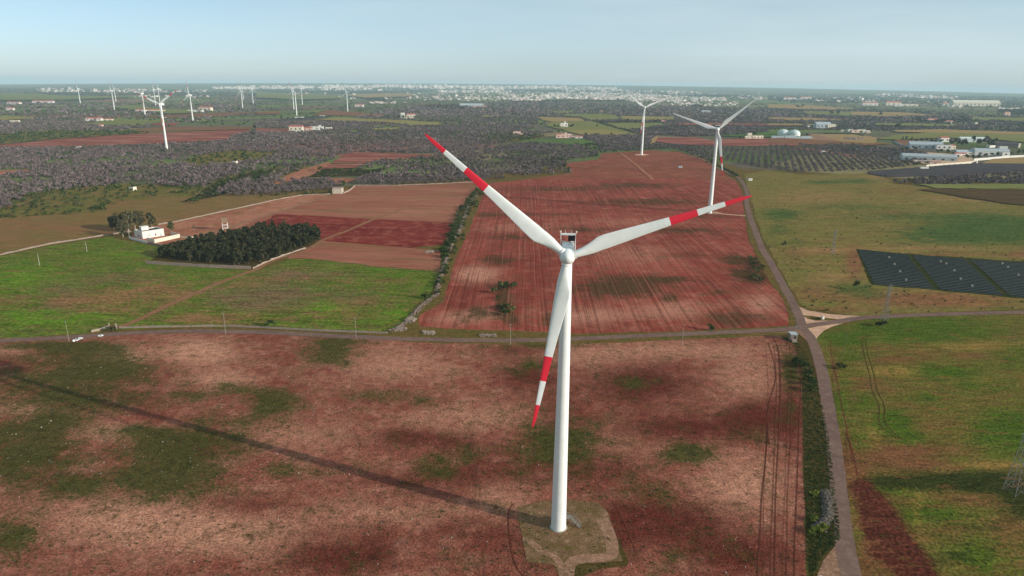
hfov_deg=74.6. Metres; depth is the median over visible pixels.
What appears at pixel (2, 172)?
bare track
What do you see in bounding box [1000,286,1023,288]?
solar panel row
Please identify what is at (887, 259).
solar panel row
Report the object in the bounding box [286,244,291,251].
pine tree
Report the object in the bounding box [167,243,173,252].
pine tree
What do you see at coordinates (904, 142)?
field
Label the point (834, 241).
lattice pylon
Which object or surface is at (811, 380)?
roadside bush
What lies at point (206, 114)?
brown field
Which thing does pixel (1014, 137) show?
field
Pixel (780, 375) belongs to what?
tyre track
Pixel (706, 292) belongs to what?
furrowed field
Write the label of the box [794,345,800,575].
furrow
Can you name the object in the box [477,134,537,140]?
scrub field
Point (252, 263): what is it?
wood floor
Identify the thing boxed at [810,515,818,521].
yellow bush
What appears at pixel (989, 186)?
green strip
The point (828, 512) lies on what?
stone heap
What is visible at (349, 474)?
field stones
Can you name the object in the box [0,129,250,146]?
red field
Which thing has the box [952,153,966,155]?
house
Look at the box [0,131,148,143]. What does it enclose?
scrub field
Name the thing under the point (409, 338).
country road
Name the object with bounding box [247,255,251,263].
pine tree
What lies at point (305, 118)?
solar array
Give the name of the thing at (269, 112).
brown field
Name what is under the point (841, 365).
bush
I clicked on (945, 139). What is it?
house
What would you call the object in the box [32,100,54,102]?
house
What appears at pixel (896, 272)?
solar panel row
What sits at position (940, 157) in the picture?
barn
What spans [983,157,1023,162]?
brown field
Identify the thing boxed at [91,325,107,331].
roadside wall
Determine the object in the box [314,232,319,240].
pine tree
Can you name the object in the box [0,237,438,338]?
green field
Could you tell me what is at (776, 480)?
furrow
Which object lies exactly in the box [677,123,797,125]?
red field
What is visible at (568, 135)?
house
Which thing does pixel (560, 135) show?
house
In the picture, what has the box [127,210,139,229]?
gum tree
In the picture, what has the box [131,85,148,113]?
wind turbine
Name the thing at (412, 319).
stone heap
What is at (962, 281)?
solar panel row
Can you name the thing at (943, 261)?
solar panel row
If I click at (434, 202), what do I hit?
pale stubble
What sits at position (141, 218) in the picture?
gum tree
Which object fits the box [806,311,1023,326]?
country road
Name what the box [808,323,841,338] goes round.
gravel corner
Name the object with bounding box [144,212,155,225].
gum tree
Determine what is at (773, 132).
field
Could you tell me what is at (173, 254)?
pine tree
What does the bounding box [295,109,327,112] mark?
field
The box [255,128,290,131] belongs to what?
red field
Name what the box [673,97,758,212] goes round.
wind turbine
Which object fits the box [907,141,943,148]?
warehouse
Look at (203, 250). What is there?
pine tree
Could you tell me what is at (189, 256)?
pine tree
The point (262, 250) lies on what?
pine tree
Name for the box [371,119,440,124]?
field
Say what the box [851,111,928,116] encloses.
field
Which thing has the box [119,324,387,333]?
roadside wall
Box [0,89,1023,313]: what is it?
scrub
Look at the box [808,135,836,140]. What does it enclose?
dump yard
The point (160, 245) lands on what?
boundary wall
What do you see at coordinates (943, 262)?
solar panel row
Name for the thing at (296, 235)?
pine tree
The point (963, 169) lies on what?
solar array
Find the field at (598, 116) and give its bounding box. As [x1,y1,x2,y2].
[562,114,619,119]
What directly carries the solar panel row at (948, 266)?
on the verge ground at (510, 176)
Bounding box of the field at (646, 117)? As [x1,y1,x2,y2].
[620,116,673,119]
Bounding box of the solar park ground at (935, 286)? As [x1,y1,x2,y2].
[856,249,1023,298]
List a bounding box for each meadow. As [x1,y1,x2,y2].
[744,170,1023,315]
[817,314,1023,575]
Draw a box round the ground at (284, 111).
[0,83,1023,197]
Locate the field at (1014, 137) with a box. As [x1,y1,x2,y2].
[880,132,1023,141]
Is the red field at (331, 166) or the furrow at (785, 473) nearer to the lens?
the furrow at (785, 473)
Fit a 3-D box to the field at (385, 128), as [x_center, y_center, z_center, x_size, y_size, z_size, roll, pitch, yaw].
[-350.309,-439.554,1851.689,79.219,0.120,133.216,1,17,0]
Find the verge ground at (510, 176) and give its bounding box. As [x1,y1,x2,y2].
[0,150,1023,575]
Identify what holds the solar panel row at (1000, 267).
on the verge ground at (510, 176)
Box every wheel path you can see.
[526,539,566,575]
[564,517,618,575]
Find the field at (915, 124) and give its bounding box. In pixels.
[875,123,954,125]
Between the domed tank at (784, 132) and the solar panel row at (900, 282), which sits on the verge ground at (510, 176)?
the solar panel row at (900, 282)
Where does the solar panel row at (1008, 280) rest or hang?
on the verge ground at (510, 176)
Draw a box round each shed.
[788,331,797,341]
[929,161,940,163]
[953,150,974,154]
[990,141,1018,147]
[997,146,1007,148]
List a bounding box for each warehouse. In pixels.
[460,103,482,106]
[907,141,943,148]
[934,144,952,149]
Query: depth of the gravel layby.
175.84 m
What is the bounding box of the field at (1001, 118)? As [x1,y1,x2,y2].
[972,117,1023,120]
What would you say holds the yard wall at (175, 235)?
on the verge ground at (510, 176)
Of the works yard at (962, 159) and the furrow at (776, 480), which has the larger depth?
the works yard at (962, 159)
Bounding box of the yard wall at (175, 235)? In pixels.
[147,231,179,242]
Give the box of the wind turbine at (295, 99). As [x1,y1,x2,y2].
[289,84,300,115]
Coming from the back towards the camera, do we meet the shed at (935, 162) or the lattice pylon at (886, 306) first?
the shed at (935, 162)
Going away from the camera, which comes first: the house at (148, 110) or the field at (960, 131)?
the field at (960, 131)
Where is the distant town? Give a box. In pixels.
[37,84,1023,108]
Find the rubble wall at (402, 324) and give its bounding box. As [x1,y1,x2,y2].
[388,194,477,331]
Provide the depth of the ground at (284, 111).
2918.26 m
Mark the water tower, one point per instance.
(224, 220)
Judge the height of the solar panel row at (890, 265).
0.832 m
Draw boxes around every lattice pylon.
[830,230,837,253]
[880,285,893,320]
[1002,436,1023,496]
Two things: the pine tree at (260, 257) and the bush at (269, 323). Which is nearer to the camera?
the bush at (269, 323)
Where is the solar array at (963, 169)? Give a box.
[868,163,1023,176]
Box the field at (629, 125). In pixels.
[608,123,662,128]
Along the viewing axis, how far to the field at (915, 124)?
2270.01 m
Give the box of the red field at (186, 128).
[120,127,251,130]
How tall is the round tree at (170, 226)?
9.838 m
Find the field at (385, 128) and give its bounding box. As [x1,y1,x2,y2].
[373,127,399,129]
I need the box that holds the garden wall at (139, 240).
[130,237,146,243]
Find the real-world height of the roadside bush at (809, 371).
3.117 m
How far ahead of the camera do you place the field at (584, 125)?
2010.39 m
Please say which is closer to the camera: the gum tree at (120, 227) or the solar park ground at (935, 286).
the solar park ground at (935, 286)
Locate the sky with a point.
(900, 45)
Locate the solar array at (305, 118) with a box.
[276,116,331,120]
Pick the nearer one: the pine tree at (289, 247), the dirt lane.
the pine tree at (289, 247)
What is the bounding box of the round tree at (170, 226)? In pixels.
[167,221,174,229]
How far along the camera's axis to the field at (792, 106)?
4021.59 m
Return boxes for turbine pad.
[518,499,621,574]
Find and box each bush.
[94,204,104,208]
[188,196,198,201]
[263,320,274,325]
[707,323,714,329]
[793,357,802,364]
[801,361,808,367]
[804,367,813,373]
[804,373,816,379]
[807,378,817,384]
[807,384,817,391]
[808,526,816,533]
[809,489,818,496]
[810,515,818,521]
[814,525,824,531]
[819,523,828,529]
[835,363,847,368]
[875,321,887,324]
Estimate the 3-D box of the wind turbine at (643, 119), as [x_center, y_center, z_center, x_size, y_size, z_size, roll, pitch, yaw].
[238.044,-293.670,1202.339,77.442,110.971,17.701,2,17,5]
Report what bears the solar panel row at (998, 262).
on the verge ground at (510, 176)
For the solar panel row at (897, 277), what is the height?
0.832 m
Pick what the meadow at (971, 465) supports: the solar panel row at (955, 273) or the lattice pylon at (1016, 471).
the lattice pylon at (1016, 471)
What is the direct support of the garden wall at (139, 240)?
on the verge ground at (510, 176)
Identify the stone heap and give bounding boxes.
[394,327,406,331]
[405,316,416,322]
[422,330,435,334]
[479,333,496,336]
[811,489,835,531]
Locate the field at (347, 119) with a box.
[321,117,382,121]
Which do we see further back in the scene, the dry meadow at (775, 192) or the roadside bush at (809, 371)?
the dry meadow at (775, 192)
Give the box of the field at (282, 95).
[255,92,341,99]
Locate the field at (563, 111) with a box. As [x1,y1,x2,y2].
[552,110,574,112]
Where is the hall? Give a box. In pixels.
[970,148,1009,155]
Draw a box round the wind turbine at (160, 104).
[137,90,175,148]
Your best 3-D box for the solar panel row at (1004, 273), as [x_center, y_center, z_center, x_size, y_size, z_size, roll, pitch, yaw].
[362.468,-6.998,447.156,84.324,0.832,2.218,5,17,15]
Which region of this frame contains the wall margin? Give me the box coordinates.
[403,195,478,329]
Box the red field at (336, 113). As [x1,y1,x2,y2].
[313,110,384,115]
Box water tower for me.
[221,217,227,229]
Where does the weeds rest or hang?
on the verge ground at (510, 176)
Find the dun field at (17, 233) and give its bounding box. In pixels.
[0,192,296,253]
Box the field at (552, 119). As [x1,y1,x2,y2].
[538,117,582,121]
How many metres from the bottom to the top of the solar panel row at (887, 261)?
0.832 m
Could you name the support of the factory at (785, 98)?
on the ground at (284, 111)
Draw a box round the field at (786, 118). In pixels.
[768,117,847,119]
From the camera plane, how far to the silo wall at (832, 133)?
1792.00 m
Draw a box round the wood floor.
[151,230,320,266]
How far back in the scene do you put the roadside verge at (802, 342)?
232.07 m
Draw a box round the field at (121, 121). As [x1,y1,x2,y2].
[78,119,164,124]
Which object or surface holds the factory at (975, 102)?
on the ground at (284, 111)
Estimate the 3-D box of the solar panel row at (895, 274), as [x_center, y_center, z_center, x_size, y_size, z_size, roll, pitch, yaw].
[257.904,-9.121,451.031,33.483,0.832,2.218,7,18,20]
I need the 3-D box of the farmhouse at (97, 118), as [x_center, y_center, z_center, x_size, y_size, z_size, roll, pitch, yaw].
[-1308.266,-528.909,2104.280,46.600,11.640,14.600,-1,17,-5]
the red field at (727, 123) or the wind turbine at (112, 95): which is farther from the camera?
the wind turbine at (112, 95)
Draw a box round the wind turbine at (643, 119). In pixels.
[626,92,668,154]
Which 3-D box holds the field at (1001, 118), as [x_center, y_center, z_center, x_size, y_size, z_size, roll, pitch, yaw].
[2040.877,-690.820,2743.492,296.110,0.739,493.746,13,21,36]
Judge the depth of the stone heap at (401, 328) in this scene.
341.02 m
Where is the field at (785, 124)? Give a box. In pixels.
[767,123,812,124]
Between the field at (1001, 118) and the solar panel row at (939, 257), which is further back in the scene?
the field at (1001, 118)
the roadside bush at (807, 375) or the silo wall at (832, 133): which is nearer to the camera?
the roadside bush at (807, 375)
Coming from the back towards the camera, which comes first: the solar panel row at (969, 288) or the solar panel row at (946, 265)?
the solar panel row at (946, 265)
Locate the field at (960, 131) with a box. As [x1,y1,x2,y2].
[894,129,1023,133]
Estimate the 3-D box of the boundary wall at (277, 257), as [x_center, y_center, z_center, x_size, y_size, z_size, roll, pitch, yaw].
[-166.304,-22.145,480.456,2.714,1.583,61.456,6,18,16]
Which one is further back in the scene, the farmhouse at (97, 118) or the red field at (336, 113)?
the red field at (336, 113)
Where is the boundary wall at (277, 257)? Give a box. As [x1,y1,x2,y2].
[252,247,305,268]
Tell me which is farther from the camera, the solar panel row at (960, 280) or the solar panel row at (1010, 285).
the solar panel row at (960, 280)
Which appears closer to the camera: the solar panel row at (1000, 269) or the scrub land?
the solar panel row at (1000, 269)
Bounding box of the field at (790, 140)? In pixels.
[768,138,890,144]
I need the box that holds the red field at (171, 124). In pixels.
[151,122,178,125]
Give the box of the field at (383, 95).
[347,93,411,97]
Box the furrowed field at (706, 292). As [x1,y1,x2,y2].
[419,178,788,333]
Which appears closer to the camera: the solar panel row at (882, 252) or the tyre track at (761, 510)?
the tyre track at (761, 510)
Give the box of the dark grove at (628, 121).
[595,120,661,123]
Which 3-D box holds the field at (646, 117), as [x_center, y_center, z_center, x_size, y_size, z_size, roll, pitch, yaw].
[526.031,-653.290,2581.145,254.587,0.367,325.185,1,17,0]
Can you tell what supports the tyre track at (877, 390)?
on the meadow at (971, 465)
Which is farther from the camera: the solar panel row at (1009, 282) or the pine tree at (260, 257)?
the pine tree at (260, 257)
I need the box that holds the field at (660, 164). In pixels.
[495,150,735,182]
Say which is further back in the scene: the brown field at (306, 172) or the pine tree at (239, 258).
the brown field at (306, 172)
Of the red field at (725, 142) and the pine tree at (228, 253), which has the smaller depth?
the pine tree at (228, 253)
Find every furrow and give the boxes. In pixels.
[763,353,767,532]
[770,344,776,575]
[774,345,779,575]
[782,342,788,575]
[786,344,791,575]
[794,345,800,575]
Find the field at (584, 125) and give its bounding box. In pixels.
[546,121,635,133]
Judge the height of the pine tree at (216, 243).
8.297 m
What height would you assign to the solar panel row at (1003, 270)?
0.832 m
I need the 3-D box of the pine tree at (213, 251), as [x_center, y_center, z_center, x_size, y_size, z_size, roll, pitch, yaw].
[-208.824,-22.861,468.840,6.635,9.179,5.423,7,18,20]
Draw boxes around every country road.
[0,327,798,341]
[738,178,861,575]
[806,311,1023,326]
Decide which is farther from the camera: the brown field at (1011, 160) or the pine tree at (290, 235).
the brown field at (1011, 160)
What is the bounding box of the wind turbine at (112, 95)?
[106,81,116,108]
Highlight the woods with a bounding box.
[0,86,1023,114]
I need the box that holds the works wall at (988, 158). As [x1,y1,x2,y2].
[974,155,1023,160]
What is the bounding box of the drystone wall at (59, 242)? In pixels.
[0,231,130,254]
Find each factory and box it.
[783,97,795,99]
[861,102,877,104]
[884,101,901,104]
[902,104,917,105]
[949,100,1000,105]
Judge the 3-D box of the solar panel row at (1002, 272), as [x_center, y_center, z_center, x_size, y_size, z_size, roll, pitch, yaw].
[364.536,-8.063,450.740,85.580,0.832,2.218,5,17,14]
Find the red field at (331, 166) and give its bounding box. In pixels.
[322,164,363,168]
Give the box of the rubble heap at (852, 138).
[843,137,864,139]
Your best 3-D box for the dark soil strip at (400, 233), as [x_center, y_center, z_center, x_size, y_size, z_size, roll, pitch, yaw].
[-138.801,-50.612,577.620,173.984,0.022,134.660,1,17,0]
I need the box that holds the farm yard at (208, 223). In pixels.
[131,195,328,244]
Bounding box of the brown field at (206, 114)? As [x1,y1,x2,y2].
[143,112,251,117]
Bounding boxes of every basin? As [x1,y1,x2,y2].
[770,136,796,137]
[784,136,812,138]
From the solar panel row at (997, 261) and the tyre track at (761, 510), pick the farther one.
the solar panel row at (997, 261)
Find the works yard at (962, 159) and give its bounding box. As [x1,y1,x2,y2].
[909,152,973,163]
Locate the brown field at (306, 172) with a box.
[275,162,355,183]
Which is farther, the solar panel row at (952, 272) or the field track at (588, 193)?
the field track at (588, 193)
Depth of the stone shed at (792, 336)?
331.30 m
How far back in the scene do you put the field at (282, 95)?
5739.19 m
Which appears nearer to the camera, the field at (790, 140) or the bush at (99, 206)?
the bush at (99, 206)
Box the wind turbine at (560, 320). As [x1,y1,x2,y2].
[425,134,751,532]
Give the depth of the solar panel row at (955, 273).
453.42 m
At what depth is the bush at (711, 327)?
344.43 m
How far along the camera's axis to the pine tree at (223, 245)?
489.13 m
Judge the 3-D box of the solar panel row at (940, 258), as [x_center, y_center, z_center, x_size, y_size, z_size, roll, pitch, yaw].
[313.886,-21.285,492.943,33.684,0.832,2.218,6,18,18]
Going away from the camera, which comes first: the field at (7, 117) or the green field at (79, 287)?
the green field at (79, 287)
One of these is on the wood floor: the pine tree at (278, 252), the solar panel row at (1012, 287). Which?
the pine tree at (278, 252)
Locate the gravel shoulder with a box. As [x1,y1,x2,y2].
[777,331,806,339]
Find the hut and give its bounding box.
[129,186,136,190]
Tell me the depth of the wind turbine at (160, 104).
1221.67 m
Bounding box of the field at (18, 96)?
[0,93,130,99]
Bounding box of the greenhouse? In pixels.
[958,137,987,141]
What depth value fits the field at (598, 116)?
2670.72 m
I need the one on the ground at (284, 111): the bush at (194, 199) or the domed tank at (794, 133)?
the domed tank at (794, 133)
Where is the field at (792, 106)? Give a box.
[768,104,853,109]
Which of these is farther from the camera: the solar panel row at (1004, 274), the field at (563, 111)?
the field at (563, 111)
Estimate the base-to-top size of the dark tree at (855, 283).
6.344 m
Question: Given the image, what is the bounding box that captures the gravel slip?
[800,307,856,323]
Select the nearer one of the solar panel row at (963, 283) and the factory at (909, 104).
the solar panel row at (963, 283)
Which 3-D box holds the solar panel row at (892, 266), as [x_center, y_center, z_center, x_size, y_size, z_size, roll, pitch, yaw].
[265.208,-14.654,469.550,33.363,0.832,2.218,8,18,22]
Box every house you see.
[6,101,21,103]
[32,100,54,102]
[147,109,164,111]
[198,106,212,110]
[289,125,303,130]
[310,125,323,129]
[407,113,414,118]
[555,133,564,137]
[565,132,571,137]
[937,137,949,141]
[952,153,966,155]
[1000,152,1009,155]
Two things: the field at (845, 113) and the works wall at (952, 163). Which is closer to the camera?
the works wall at (952, 163)
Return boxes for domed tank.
[777,129,788,135]
[788,130,799,135]
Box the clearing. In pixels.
[185,150,280,164]
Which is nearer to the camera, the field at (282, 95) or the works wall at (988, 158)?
the works wall at (988, 158)
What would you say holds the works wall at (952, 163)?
on the ground at (284, 111)
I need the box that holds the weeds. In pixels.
[0,200,1023,575]
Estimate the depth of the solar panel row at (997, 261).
486.45 m
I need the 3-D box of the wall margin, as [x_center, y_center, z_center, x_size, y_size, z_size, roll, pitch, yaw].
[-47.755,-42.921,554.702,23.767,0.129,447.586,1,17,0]
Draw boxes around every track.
[0,169,29,174]
[117,206,411,328]
[182,195,331,235]
[508,504,523,575]
[543,193,737,194]
[612,501,636,552]
[620,153,654,179]
[683,155,739,177]
[757,434,767,575]
[767,343,775,443]
[775,340,780,415]
[829,340,852,460]
[844,432,857,474]
[862,335,899,438]
[865,335,908,441]
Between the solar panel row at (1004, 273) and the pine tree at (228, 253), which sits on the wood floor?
the pine tree at (228, 253)
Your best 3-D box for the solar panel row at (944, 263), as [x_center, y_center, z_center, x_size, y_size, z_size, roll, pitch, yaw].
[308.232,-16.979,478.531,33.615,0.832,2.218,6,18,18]
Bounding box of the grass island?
[804,315,835,320]
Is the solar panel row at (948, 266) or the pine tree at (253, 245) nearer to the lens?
the solar panel row at (948, 266)
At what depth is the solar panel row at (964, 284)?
428.35 m
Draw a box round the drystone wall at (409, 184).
[356,181,472,185]
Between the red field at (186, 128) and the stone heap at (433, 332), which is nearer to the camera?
the stone heap at (433, 332)
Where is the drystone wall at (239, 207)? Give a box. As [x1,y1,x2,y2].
[158,193,329,224]
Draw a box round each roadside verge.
[382,326,790,342]
[736,181,795,325]
[780,334,834,575]
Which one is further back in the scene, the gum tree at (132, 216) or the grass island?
the gum tree at (132, 216)
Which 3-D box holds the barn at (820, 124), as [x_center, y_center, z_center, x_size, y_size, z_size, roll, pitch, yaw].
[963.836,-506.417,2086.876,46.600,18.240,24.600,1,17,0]
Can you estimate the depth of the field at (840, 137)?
1662.45 m
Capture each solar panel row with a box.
[858,249,907,254]
[859,251,907,256]
[859,252,908,257]
[860,253,909,258]
[861,254,910,259]
[861,255,911,261]
[862,257,912,262]
[862,258,914,264]
[863,259,915,265]
[864,261,916,266]
[864,262,917,268]
[865,264,918,269]
[866,265,919,270]
[866,266,920,272]
[867,268,921,273]
[868,269,923,275]
[869,271,924,276]
[869,272,925,278]
[870,274,926,280]
[871,277,929,283]
[872,276,927,281]
[872,279,931,285]
[873,281,931,286]
[874,282,933,288]
[913,255,964,259]
[914,256,965,260]
[915,257,967,262]
[916,259,968,263]
[917,260,970,264]
[918,261,971,266]
[919,262,973,267]
[920,264,975,269]
[921,265,976,270]
[922,266,977,271]
[924,268,979,273]
[925,269,980,274]
[926,271,982,276]
[927,272,984,277]
[929,274,986,279]
[930,275,988,281]
[931,277,989,282]
[932,278,991,284]
[934,280,993,286]
[935,281,994,287]
[936,283,997,289]
[938,285,999,291]
[939,286,1001,293]
[940,288,1002,294]
[970,259,1023,263]
[972,261,1023,264]
[974,262,1023,265]
[975,263,1023,267]
[977,265,1023,268]
[978,266,1023,269]
[979,267,1023,270]
[981,269,1023,272]
[983,270,1023,273]
[985,272,1023,275]
[986,273,1023,276]
[987,274,1023,277]
[989,276,1023,279]
[991,278,1023,280]
[993,279,1023,282]
[995,281,1023,283]
[996,282,1023,285]
[998,284,1023,286]
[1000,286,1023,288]
[1002,287,1023,290]
[1004,289,1023,291]
[1006,291,1023,293]
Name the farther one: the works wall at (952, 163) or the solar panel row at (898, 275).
the works wall at (952, 163)
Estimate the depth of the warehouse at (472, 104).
3700.62 m
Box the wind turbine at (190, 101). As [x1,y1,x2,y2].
[182,82,199,120]
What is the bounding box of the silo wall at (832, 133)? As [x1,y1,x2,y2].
[806,132,863,135]
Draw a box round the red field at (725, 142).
[655,137,799,145]
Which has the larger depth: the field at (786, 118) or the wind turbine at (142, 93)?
the field at (786, 118)
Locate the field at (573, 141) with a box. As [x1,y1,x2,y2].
[515,138,595,144]
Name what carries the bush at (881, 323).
on the meadow at (971, 465)
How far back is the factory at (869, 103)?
4851.23 m
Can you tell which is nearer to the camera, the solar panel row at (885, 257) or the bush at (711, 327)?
the bush at (711, 327)
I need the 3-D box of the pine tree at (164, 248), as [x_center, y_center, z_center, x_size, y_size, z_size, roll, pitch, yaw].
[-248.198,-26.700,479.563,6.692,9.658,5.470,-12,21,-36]
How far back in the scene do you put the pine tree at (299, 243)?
505.43 m
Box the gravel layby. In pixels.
[817,547,840,575]
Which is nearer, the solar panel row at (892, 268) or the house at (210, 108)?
the solar panel row at (892, 268)
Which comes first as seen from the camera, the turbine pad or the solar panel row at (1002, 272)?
the turbine pad
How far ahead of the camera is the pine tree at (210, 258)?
463.99 m
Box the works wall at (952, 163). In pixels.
[926,161,977,165]
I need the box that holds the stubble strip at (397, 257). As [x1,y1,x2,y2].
[287,241,441,270]
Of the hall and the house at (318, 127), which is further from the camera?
the house at (318, 127)
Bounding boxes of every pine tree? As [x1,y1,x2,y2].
[159,244,168,256]
[160,250,164,257]
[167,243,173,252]
[170,249,176,258]
[178,250,186,258]
[186,251,193,259]
[195,251,203,261]
[201,247,206,260]
[206,244,214,251]
[206,251,213,262]
[210,249,216,260]
[212,241,219,248]
[216,254,221,260]
[220,242,228,247]
[224,249,231,259]
[231,254,236,264]
[236,251,242,262]
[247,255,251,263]
[250,241,256,248]
[256,253,262,260]
[259,246,264,257]
[267,245,273,253]
[268,232,274,237]
[274,246,281,256]
[278,244,284,254]
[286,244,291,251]
[287,232,293,240]
[293,234,300,241]
[296,239,301,247]
[301,223,308,231]
[301,237,307,246]
[307,236,312,242]
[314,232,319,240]
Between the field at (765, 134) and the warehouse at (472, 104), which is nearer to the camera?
the field at (765, 134)
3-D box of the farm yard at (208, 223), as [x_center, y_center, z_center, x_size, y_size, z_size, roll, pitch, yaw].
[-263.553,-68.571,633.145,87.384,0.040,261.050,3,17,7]
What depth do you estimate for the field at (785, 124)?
2201.14 m
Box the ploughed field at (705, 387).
[0,333,806,575]
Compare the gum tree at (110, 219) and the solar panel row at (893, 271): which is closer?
the solar panel row at (893, 271)
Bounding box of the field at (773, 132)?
[768,131,802,134]
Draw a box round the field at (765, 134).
[714,131,799,136]
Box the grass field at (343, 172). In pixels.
[310,168,379,176]
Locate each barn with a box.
[813,122,830,127]
[899,153,957,160]
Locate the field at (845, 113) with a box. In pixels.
[804,111,850,115]
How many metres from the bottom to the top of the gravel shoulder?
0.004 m
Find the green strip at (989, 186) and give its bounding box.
[921,184,1023,188]
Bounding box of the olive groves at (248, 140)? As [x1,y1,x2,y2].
[0,96,1023,195]
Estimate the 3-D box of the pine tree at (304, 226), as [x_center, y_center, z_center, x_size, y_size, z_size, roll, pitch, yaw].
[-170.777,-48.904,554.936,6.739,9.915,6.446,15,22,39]
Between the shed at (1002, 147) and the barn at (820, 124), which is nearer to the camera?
the shed at (1002, 147)
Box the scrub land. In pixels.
[0,166,309,217]
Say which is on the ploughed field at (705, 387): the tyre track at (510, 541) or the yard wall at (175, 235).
the tyre track at (510, 541)
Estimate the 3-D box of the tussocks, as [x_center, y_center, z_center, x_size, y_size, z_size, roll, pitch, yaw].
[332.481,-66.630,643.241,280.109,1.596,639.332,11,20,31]
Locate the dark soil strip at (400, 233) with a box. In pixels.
[265,214,452,247]
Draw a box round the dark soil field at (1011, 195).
[920,188,1023,204]
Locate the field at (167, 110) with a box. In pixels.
[114,105,193,113]
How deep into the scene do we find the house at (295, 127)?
1745.47 m
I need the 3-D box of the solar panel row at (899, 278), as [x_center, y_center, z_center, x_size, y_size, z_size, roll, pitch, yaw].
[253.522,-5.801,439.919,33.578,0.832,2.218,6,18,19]
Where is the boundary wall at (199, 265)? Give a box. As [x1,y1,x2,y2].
[146,261,250,268]
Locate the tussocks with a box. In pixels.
[755,178,1023,312]
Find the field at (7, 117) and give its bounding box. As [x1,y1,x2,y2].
[0,116,33,119]
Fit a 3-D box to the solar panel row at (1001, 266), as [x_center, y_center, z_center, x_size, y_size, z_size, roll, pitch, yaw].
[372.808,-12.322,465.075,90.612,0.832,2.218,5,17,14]
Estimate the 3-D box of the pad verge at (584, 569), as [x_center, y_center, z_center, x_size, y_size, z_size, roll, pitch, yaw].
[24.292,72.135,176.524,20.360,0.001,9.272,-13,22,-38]
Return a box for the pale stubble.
[240,182,478,228]
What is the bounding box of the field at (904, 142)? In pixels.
[895,139,910,144]
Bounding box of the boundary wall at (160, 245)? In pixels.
[147,242,161,246]
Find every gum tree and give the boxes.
[107,216,116,229]
[111,212,121,221]
[115,219,126,236]
[120,210,133,232]
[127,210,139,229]
[133,210,145,225]
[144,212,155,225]
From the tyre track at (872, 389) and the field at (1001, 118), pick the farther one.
the field at (1001, 118)
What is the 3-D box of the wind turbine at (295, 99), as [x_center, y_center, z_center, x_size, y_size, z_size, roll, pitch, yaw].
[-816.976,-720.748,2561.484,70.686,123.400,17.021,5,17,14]
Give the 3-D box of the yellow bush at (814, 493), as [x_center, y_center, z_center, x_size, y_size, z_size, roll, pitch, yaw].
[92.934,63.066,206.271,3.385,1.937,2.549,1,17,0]
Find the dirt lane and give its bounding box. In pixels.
[783,145,861,156]
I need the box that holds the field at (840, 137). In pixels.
[810,134,876,142]
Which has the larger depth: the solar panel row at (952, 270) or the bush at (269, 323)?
the solar panel row at (952, 270)
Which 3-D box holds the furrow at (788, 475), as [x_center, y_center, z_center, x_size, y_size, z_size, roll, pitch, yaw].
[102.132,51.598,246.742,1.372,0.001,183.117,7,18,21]
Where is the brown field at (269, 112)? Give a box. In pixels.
[255,111,280,114]
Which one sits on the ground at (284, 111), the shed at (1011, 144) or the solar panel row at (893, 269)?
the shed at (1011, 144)
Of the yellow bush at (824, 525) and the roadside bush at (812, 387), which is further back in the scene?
the roadside bush at (812, 387)
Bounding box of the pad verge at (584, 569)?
[574,539,628,575]
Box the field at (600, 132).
[564,129,638,134]
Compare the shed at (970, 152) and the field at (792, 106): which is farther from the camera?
the field at (792, 106)
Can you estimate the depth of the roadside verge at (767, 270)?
466.67 m
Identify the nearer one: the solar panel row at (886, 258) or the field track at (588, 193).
the solar panel row at (886, 258)
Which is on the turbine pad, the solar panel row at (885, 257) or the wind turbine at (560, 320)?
the wind turbine at (560, 320)
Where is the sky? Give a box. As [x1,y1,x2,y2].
[0,0,1023,93]
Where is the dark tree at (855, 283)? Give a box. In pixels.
[853,281,859,289]
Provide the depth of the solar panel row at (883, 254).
503.46 m
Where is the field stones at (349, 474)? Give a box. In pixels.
[7,343,781,575]
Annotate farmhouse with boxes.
[85,117,102,120]
[134,225,164,238]
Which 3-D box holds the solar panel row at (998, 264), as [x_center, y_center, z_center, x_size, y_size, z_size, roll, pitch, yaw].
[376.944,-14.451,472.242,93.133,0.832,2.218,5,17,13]
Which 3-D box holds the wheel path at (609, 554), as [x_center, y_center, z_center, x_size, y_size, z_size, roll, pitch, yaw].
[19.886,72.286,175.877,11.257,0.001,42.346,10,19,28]
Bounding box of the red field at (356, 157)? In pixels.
[333,153,433,162]
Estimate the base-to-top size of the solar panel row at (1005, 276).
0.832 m
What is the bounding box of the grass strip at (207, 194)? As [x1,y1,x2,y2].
[195,169,272,199]
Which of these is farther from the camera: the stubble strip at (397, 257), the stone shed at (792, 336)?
the stubble strip at (397, 257)
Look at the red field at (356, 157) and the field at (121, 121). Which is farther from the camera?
the field at (121, 121)
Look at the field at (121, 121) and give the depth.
2027.44 m
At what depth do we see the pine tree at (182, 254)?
470.80 m

